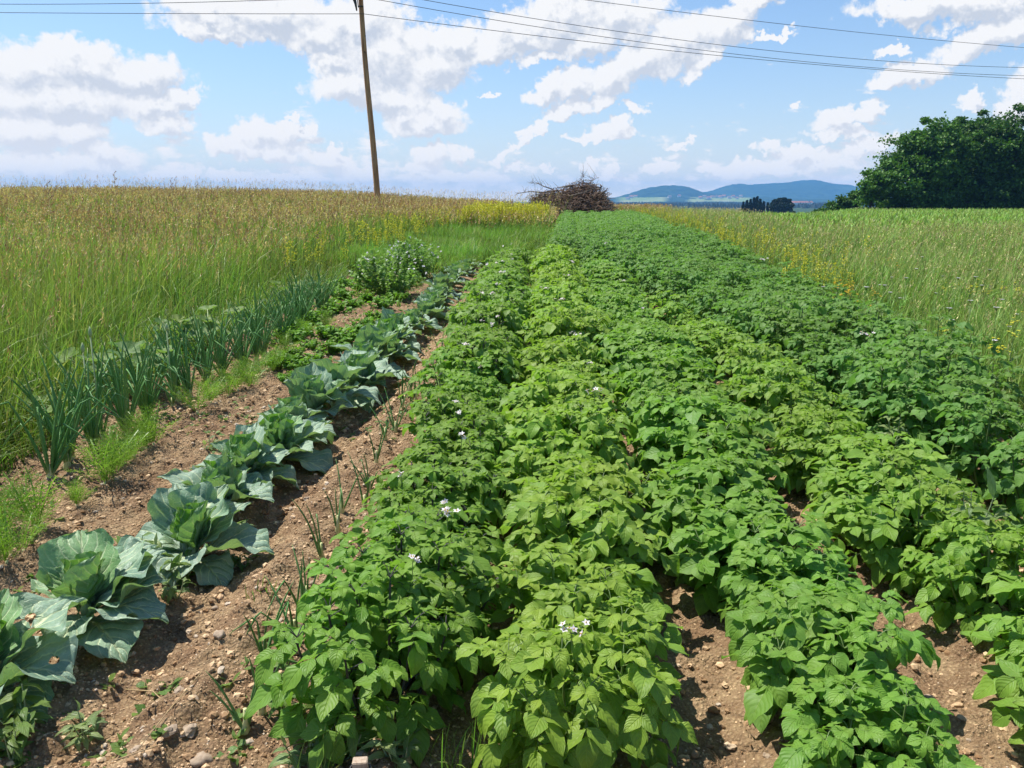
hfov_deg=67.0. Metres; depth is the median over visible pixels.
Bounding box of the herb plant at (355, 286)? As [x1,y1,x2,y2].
[349,283,363,290]
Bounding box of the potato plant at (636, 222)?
[622,221,646,232]
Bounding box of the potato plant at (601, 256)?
[598,246,633,266]
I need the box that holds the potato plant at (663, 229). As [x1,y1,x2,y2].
[655,227,669,237]
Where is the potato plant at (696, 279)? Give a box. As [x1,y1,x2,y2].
[659,259,726,308]
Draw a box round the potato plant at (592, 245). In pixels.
[585,238,619,262]
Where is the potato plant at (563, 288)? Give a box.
[528,280,599,317]
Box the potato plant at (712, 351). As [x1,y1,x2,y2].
[683,328,754,379]
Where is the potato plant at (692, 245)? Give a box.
[682,242,702,252]
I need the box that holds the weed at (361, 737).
[277,716,376,767]
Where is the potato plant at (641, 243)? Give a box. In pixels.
[616,237,648,251]
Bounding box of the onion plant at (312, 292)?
[298,276,324,309]
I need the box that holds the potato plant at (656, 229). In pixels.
[646,224,664,231]
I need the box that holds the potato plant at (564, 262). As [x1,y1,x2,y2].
[536,259,581,276]
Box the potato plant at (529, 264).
[525,251,565,285]
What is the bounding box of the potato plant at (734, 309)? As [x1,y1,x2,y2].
[720,298,757,337]
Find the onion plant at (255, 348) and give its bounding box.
[229,299,289,359]
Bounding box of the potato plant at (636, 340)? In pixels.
[597,326,696,391]
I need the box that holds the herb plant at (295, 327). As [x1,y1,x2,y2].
[282,321,316,335]
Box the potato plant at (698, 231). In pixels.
[686,228,719,238]
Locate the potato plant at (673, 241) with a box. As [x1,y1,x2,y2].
[657,237,684,247]
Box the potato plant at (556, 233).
[549,227,575,239]
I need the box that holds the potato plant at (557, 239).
[548,234,577,247]
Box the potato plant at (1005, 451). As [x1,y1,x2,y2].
[976,431,1023,527]
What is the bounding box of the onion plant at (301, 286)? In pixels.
[283,275,317,304]
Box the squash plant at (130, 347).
[51,340,175,397]
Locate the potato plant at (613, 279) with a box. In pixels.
[585,276,629,286]
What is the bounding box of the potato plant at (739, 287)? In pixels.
[734,284,764,301]
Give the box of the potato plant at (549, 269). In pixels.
[533,264,580,282]
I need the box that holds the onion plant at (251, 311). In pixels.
[225,292,271,342]
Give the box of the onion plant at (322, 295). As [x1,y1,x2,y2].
[307,269,329,307]
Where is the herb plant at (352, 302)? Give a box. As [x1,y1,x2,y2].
[339,296,365,306]
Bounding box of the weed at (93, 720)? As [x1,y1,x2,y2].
[54,698,107,752]
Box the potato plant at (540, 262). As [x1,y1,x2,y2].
[529,249,579,280]
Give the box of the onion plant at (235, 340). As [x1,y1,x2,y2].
[213,307,264,358]
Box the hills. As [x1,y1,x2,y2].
[608,180,860,202]
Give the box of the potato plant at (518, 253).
[494,250,527,263]
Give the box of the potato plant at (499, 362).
[433,322,526,406]
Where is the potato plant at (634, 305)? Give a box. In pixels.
[593,295,651,331]
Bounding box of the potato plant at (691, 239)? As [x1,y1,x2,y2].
[680,233,712,249]
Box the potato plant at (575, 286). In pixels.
[532,278,589,298]
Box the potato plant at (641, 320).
[617,315,677,331]
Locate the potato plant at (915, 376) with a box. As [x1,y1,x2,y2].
[847,332,990,467]
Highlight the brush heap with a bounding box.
[515,164,618,220]
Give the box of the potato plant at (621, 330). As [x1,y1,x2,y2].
[590,323,666,376]
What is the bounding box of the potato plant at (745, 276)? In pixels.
[715,266,779,290]
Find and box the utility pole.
[353,0,379,196]
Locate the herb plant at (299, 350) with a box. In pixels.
[280,345,305,358]
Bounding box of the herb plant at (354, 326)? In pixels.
[338,321,374,333]
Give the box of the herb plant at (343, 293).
[330,286,355,300]
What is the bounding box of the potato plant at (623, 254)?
[610,246,648,265]
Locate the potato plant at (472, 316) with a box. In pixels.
[442,291,520,348]
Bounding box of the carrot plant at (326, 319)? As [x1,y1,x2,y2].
[317,310,336,324]
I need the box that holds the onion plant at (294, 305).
[272,285,314,321]
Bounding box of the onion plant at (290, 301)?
[279,282,307,318]
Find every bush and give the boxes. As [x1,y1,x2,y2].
[347,248,426,294]
[384,235,441,275]
[810,207,827,212]
[821,200,842,210]
[832,194,854,210]
[846,187,859,206]
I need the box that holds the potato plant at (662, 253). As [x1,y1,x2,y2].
[628,251,676,291]
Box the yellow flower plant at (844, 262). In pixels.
[835,256,849,292]
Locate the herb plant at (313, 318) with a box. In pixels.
[296,310,321,325]
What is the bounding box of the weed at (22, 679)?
[1,674,28,706]
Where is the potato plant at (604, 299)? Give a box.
[590,297,630,331]
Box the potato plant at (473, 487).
[355,431,519,539]
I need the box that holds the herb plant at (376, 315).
[363,310,381,319]
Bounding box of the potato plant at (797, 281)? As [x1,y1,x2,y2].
[761,271,811,292]
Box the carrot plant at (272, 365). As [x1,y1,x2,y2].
[247,344,292,372]
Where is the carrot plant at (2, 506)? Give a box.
[0,477,35,537]
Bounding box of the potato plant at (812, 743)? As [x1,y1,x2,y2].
[773,659,982,767]
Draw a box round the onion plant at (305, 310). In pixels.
[283,269,331,320]
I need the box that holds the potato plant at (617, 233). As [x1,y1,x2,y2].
[607,231,632,245]
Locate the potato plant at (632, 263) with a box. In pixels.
[616,247,666,285]
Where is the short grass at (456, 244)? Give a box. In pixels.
[0,220,556,767]
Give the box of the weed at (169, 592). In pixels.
[159,574,195,603]
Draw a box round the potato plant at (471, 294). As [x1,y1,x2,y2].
[445,286,528,337]
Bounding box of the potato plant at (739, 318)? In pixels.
[705,292,795,344]
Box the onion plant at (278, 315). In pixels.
[256,293,296,338]
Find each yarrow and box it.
[895,277,907,316]
[946,278,963,313]
[982,307,1001,362]
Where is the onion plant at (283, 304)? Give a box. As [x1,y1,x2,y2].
[262,278,305,327]
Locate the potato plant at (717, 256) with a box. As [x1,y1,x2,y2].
[696,249,729,261]
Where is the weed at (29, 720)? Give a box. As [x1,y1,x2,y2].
[0,678,53,761]
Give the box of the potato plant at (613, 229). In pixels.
[603,226,626,237]
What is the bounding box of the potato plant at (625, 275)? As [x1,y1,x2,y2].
[582,266,632,283]
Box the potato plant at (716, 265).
[692,261,729,278]
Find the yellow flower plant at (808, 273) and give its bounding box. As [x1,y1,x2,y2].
[801,261,820,282]
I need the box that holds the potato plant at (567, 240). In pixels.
[556,231,589,258]
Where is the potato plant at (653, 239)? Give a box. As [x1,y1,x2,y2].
[644,236,655,242]
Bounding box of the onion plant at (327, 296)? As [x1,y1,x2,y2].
[306,263,344,308]
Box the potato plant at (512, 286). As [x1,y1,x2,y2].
[462,270,535,309]
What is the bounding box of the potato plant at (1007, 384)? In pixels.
[931,346,1023,433]
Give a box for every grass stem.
[47,181,61,304]
[113,171,126,301]
[174,176,183,286]
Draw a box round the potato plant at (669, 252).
[647,244,681,259]
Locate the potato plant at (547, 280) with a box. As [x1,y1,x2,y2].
[529,275,589,293]
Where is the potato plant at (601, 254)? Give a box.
[590,243,620,259]
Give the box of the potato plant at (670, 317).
[638,290,701,325]
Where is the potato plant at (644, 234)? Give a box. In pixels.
[635,232,659,241]
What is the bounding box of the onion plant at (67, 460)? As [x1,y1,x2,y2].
[16,359,94,470]
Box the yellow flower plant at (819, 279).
[815,254,834,292]
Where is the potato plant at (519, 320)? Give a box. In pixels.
[449,291,533,347]
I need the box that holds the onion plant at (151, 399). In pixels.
[105,321,183,416]
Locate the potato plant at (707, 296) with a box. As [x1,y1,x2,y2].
[701,286,769,332]
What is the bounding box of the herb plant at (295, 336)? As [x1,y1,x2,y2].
[270,326,313,343]
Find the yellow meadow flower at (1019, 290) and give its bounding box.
[1009,282,1021,325]
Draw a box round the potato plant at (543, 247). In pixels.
[534,244,559,251]
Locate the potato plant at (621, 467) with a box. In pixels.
[509,455,676,546]
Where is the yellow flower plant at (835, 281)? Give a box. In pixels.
[829,266,838,302]
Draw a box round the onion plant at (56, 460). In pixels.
[0,353,112,478]
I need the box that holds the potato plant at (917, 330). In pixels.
[845,322,947,384]
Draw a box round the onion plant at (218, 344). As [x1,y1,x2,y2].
[190,309,246,373]
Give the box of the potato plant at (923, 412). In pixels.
[878,378,1023,486]
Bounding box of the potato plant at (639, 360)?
[608,346,716,406]
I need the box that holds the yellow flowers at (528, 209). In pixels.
[220,200,873,276]
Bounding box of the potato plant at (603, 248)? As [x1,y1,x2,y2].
[591,238,629,261]
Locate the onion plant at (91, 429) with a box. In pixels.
[57,343,125,451]
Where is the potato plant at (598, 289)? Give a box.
[594,279,637,292]
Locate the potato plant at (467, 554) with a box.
[288,506,529,692]
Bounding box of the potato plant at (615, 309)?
[605,305,655,324]
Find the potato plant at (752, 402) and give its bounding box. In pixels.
[728,357,814,407]
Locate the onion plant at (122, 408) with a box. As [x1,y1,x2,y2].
[64,333,179,434]
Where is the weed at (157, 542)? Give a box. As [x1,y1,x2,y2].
[145,530,174,563]
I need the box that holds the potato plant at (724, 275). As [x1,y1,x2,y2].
[710,266,749,286]
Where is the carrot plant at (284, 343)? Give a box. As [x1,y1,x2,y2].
[263,329,301,350]
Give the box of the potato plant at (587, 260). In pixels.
[578,258,601,267]
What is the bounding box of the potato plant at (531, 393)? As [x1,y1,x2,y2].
[499,365,630,448]
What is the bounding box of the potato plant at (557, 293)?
[530,285,587,303]
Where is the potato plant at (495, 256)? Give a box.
[481,245,518,263]
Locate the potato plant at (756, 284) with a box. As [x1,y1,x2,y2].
[744,277,792,302]
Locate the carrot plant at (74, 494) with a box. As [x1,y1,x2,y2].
[59,476,97,505]
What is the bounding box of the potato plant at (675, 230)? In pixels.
[656,226,685,238]
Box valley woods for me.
[613,201,874,207]
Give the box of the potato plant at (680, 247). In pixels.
[664,243,690,254]
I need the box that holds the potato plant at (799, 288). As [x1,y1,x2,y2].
[755,284,828,311]
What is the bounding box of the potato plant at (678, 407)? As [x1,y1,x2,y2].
[625,392,776,478]
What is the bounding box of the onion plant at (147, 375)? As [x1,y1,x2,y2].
[94,325,193,405]
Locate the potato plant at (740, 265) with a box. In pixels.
[726,262,772,280]
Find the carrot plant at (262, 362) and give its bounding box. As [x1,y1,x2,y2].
[233,348,274,375]
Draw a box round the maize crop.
[730,207,1023,239]
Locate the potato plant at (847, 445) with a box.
[793,430,953,522]
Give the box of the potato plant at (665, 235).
[660,230,686,240]
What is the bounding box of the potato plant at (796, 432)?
[760,405,862,473]
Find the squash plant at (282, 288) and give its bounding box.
[269,279,321,297]
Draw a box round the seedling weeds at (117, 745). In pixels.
[0,269,476,767]
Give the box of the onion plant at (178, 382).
[141,311,181,392]
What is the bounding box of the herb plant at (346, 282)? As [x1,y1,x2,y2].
[336,277,354,286]
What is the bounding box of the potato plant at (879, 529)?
[841,470,1023,598]
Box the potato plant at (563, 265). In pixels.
[531,260,596,281]
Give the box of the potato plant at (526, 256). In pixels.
[506,243,535,270]
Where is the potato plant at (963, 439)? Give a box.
[932,395,1023,508]
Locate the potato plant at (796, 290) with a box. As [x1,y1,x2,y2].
[763,286,838,332]
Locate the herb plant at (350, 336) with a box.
[324,328,356,344]
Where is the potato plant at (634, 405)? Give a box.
[622,380,726,460]
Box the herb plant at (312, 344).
[296,338,320,349]
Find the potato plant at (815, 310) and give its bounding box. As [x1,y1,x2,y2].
[794,295,877,353]
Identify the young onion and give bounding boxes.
[205,670,263,734]
[229,581,293,652]
[247,566,303,633]
[248,638,299,715]
[264,555,325,616]
[292,499,323,558]
[292,545,310,593]
[324,489,340,533]
[336,461,359,513]
[347,451,373,509]
[349,455,381,491]
[366,415,391,463]
[370,407,390,439]
[377,387,410,432]
[393,358,416,390]
[395,367,416,409]
[402,364,428,399]
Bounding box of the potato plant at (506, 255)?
[488,252,524,269]
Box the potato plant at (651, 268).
[636,258,680,302]
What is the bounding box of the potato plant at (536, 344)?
[528,331,595,363]
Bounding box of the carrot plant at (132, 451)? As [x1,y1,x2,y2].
[101,430,150,461]
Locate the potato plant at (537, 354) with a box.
[511,333,612,387]
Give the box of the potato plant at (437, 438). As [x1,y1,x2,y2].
[381,409,499,507]
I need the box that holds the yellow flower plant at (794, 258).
[791,247,798,273]
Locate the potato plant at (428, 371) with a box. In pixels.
[398,342,499,419]
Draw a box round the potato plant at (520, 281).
[481,260,534,289]
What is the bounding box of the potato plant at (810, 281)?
[774,274,827,306]
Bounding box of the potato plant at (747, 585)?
[717,537,882,657]
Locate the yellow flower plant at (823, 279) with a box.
[820,259,836,293]
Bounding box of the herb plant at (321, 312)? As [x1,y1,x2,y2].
[309,307,334,318]
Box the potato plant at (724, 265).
[704,261,765,290]
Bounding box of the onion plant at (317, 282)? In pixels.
[300,267,333,309]
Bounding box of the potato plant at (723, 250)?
[705,239,739,260]
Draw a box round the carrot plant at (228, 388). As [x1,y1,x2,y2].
[196,362,242,395]
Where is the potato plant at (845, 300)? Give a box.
[784,283,877,342]
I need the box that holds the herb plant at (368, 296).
[356,292,378,301]
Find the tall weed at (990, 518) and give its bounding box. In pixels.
[950,467,1012,528]
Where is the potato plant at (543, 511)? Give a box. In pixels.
[495,459,679,624]
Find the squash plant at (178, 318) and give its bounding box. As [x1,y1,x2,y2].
[153,305,245,350]
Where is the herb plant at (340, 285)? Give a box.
[321,279,345,288]
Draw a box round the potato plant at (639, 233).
[631,228,655,237]
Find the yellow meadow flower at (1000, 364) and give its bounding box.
[994,338,1010,394]
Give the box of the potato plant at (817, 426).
[763,413,897,493]
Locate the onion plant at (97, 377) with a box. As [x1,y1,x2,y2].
[44,326,137,445]
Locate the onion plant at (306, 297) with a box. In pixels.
[282,280,321,312]
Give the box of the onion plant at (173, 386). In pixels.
[141,323,202,406]
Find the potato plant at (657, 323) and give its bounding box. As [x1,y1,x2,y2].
[609,319,685,359]
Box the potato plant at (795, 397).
[761,379,867,440]
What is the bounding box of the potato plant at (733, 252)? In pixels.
[714,246,750,261]
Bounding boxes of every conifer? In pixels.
[745,200,748,212]
[748,199,752,212]
[752,197,756,212]
[755,196,758,210]
[756,199,762,212]
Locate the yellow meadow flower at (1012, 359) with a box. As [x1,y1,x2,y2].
[999,311,1023,392]
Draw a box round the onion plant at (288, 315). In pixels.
[268,296,305,325]
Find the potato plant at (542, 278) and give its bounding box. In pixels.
[531,268,593,289]
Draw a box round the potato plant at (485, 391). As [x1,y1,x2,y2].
[440,365,513,426]
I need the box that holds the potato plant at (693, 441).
[632,416,776,498]
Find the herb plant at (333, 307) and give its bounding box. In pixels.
[318,300,351,313]
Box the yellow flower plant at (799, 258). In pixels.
[796,248,804,268]
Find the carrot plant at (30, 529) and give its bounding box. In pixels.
[0,506,54,551]
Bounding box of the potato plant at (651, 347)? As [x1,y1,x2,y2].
[620,343,701,383]
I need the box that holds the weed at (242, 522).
[237,519,253,525]
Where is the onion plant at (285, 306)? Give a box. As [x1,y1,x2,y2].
[256,282,308,327]
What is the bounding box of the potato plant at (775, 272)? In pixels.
[749,258,801,287]
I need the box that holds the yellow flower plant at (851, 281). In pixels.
[845,270,854,298]
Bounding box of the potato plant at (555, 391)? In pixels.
[523,375,602,407]
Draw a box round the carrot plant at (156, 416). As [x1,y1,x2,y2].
[122,401,184,444]
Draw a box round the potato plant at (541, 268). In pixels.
[529,265,559,277]
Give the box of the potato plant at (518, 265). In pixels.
[489,259,526,272]
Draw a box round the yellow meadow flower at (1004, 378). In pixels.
[989,322,1023,417]
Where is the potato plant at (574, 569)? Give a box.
[513,526,651,631]
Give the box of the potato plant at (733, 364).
[712,342,796,403]
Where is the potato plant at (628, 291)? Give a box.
[586,282,652,308]
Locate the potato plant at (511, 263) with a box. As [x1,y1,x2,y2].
[505,261,531,282]
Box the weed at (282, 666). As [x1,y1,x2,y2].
[274,657,294,676]
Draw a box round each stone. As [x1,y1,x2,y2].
[129,745,139,753]
[160,724,177,737]
[173,686,183,693]
[183,723,196,737]
[189,751,212,767]
[213,630,225,639]
[763,752,769,757]
[924,694,935,698]
[957,714,967,721]
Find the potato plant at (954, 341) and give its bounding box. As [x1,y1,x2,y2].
[870,314,1001,411]
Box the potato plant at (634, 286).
[585,279,644,296]
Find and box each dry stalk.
[114,745,157,760]
[125,689,182,718]
[137,671,201,750]
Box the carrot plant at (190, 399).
[161,375,220,413]
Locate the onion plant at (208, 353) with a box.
[188,318,233,377]
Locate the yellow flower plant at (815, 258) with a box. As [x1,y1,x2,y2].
[811,245,823,279]
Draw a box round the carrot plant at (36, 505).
[0,466,74,529]
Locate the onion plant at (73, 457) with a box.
[7,351,122,459]
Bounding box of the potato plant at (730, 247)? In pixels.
[722,245,766,265]
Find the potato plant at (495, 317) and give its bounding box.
[471,304,518,336]
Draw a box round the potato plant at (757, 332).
[745,293,837,371]
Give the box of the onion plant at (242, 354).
[215,300,276,360]
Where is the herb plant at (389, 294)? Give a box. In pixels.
[381,289,409,300]
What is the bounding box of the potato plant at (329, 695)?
[243,553,490,767]
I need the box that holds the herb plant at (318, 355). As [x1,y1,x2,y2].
[300,351,332,361]
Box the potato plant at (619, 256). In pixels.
[610,244,649,272]
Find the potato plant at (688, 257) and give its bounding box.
[677,255,703,287]
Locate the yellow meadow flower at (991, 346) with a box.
[985,337,999,395]
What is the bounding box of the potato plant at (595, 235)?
[578,231,606,238]
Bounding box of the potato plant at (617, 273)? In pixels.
[582,267,637,286]
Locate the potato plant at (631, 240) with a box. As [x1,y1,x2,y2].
[618,236,640,246]
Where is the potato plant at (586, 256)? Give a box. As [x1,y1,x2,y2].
[579,239,616,262]
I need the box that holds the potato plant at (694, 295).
[680,280,737,318]
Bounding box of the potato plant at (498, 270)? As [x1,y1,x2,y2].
[477,258,526,284]
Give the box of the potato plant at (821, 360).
[792,331,912,412]
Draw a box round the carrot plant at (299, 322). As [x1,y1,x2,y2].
[291,314,317,334]
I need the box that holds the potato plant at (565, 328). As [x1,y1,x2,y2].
[534,306,609,346]
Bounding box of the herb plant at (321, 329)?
[306,322,349,338]
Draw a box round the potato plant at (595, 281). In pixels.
[588,280,618,289]
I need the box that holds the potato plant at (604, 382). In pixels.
[532,359,625,415]
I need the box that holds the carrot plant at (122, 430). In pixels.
[94,413,152,455]
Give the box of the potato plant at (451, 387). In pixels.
[407,383,502,432]
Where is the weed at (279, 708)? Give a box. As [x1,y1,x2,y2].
[263,693,313,718]
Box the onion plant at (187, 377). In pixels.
[152,321,216,399]
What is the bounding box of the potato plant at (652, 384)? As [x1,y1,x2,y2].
[617,368,735,424]
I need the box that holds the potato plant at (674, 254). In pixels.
[656,247,686,264]
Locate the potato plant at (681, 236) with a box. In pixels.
[665,231,687,244]
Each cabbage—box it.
[0,588,87,721]
[30,528,168,662]
[116,481,273,586]
[157,450,273,502]
[190,422,299,502]
[257,362,357,421]
[257,394,335,443]
[259,410,332,473]
[283,358,380,406]
[330,323,400,372]
[333,340,410,378]
[340,350,400,412]
[373,316,423,354]
[375,307,421,341]
[379,334,421,362]
[403,311,424,337]
[404,308,442,330]
[411,288,452,309]
[416,296,448,320]
[420,271,461,299]
[422,282,458,301]
[424,286,454,303]
[442,266,468,280]
[444,262,469,277]
[445,273,464,290]
[448,270,467,286]
[457,258,480,267]
[461,263,477,274]
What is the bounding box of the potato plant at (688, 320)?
[669,318,726,347]
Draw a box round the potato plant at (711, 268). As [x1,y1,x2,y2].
[690,259,730,280]
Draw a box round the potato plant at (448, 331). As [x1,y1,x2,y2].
[432,323,521,384]
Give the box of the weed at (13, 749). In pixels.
[0,715,33,761]
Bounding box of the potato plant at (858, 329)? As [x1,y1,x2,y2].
[831,304,943,373]
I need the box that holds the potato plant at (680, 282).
[664,271,715,311]
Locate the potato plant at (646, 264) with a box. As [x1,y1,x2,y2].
[635,255,675,291]
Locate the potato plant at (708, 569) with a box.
[659,493,862,621]
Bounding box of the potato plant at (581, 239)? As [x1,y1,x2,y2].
[579,234,602,245]
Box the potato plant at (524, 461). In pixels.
[488,426,610,530]
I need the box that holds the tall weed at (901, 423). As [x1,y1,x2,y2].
[877,396,914,444]
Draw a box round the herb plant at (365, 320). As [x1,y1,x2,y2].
[353,317,378,326]
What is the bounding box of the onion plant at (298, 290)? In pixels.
[271,278,310,305]
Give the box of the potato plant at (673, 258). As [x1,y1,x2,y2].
[668,254,701,268]
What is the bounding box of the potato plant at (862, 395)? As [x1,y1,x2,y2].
[831,342,957,437]
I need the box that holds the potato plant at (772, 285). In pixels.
[747,282,806,306]
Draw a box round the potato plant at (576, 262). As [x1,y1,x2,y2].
[535,250,578,264]
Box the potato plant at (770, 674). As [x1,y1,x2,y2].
[721,576,940,755]
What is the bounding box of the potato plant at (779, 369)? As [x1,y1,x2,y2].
[724,359,836,440]
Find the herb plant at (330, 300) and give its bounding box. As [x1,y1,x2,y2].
[313,297,337,306]
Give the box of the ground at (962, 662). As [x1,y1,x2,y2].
[0,202,1023,767]
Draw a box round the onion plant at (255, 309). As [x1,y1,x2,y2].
[224,291,272,332]
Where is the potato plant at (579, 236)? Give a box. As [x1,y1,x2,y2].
[577,227,598,237]
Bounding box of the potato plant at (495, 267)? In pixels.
[467,264,512,285]
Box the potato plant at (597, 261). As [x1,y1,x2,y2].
[582,259,614,269]
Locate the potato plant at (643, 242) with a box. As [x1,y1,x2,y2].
[630,240,657,253]
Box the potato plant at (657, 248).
[642,242,676,255]
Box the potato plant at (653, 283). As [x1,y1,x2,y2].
[641,265,691,302]
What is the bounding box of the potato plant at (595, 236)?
[582,234,611,255]
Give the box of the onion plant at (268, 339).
[234,303,281,353]
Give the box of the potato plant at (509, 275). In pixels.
[473,262,527,285]
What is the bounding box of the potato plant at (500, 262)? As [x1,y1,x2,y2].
[486,258,528,279]
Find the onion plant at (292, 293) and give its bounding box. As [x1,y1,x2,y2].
[269,274,312,316]
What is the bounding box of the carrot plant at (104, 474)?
[64,431,136,484]
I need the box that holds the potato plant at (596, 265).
[585,260,631,275]
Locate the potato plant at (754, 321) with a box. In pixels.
[724,289,812,360]
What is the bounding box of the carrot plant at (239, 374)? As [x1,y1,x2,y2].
[217,358,249,390]
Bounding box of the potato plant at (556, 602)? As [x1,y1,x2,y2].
[474,545,688,720]
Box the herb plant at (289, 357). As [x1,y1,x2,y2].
[263,350,302,367]
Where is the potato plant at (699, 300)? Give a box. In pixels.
[686,284,752,325]
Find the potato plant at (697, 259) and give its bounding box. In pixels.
[681,257,719,277]
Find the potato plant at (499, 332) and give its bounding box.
[453,315,522,367]
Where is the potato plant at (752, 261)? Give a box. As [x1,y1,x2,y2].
[736,255,768,268]
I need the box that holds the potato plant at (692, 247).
[679,246,705,257]
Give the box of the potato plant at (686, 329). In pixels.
[665,318,743,362]
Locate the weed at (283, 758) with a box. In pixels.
[268,735,324,767]
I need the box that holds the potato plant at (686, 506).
[632,454,798,587]
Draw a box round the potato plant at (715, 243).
[696,238,721,250]
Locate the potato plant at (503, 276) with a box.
[463,263,529,300]
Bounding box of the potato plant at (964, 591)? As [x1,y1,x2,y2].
[890,516,1023,647]
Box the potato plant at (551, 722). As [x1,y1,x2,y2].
[455,595,697,767]
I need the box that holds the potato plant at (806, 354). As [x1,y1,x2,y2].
[786,331,876,398]
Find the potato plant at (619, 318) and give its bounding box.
[602,312,652,332]
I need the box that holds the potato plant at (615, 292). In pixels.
[585,287,644,321]
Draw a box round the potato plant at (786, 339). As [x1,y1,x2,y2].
[756,317,857,382]
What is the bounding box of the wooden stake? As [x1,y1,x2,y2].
[350,756,370,767]
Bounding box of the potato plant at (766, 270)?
[745,266,784,277]
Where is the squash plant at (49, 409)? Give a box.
[24,390,106,423]
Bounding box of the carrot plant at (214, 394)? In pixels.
[190,375,228,402]
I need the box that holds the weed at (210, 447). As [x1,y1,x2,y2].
[202,435,219,450]
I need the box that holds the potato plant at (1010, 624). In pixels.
[960,569,1023,699]
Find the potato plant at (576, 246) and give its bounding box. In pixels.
[569,242,586,261]
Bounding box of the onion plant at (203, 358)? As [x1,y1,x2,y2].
[170,311,226,381]
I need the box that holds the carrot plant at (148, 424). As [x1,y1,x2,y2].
[111,408,158,449]
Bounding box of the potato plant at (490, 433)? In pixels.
[418,400,518,484]
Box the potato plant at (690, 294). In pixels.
[679,284,722,314]
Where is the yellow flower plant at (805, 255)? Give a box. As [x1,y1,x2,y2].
[798,243,808,274]
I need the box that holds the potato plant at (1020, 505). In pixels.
[1016,498,1023,528]
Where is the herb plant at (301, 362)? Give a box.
[282,356,312,370]
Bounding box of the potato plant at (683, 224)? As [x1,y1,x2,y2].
[669,223,688,230]
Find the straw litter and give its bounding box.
[12,342,882,767]
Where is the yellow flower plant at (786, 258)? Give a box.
[783,238,792,270]
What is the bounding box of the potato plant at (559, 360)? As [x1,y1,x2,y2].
[524,356,596,394]
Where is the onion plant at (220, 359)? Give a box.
[179,301,259,375]
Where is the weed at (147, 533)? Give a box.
[113,532,150,543]
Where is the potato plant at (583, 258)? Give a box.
[572,241,601,265]
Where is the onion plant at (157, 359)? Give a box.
[140,326,180,400]
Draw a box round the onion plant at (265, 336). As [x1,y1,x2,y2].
[243,304,280,356]
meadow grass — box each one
[0,174,674,461]
[628,204,1023,436]
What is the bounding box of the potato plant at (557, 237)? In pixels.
[546,232,578,249]
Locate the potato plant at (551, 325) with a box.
[515,305,612,365]
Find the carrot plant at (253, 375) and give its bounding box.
[229,357,270,386]
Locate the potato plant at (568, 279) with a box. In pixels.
[532,274,590,290]
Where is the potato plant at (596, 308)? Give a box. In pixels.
[542,302,614,323]
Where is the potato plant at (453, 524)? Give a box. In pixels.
[367,471,492,574]
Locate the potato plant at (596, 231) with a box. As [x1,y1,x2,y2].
[579,224,606,237]
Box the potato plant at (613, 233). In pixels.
[604,230,625,238]
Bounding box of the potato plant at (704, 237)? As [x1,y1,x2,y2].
[694,232,720,246]
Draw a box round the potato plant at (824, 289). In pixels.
[792,282,840,320]
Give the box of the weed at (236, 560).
[230,553,262,571]
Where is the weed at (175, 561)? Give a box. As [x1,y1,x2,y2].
[159,549,201,588]
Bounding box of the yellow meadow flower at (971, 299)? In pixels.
[964,279,979,325]
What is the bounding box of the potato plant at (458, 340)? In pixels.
[430,329,519,388]
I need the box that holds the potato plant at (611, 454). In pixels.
[497,386,637,487]
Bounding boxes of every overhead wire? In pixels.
[0,12,261,13]
[104,0,265,3]
[366,14,1020,78]
[381,0,1021,75]
[426,0,1023,67]
[588,0,1023,47]
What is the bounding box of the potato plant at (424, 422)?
[398,390,505,464]
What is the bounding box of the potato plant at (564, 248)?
[532,244,580,262]
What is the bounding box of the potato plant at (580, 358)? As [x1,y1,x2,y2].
[521,333,600,363]
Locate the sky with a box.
[0,0,1023,201]
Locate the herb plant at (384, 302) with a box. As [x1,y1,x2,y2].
[367,296,398,307]
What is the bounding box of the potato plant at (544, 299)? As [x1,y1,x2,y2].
[521,286,587,330]
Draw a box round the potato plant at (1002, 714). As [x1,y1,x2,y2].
[989,639,1023,743]
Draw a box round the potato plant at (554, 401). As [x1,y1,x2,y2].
[504,394,638,463]
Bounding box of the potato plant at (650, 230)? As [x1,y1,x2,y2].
[626,226,661,238]
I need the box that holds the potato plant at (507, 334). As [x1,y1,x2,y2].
[459,319,526,367]
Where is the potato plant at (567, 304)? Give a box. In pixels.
[523,296,610,340]
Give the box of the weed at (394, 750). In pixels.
[358,706,422,767]
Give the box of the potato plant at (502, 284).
[456,271,532,320]
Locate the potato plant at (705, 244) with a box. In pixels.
[690,242,721,254]
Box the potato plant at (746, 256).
[719,255,765,273]
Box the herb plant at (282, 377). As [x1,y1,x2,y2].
[275,370,293,382]
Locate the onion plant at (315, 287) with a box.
[279,263,334,300]
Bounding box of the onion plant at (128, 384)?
[86,357,158,418]
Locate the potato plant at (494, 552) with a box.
[329,498,505,619]
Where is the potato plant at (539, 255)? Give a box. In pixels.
[528,252,557,259]
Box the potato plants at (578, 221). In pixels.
[553,209,680,238]
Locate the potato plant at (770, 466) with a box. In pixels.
[652,443,790,531]
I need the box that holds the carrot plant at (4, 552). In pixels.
[0,499,55,563]
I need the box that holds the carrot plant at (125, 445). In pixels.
[68,426,141,469]
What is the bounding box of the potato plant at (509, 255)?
[488,253,527,270]
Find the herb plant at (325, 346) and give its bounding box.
[316,340,349,354]
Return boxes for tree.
[767,199,781,213]
[775,198,787,212]
[780,197,792,212]
[786,199,794,212]
[852,167,908,208]
[857,111,985,208]
[925,103,1023,208]
[947,108,1019,208]
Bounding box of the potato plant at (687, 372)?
[610,356,727,423]
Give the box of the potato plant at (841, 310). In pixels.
[801,300,913,373]
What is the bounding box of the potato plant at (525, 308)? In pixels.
[461,283,534,330]

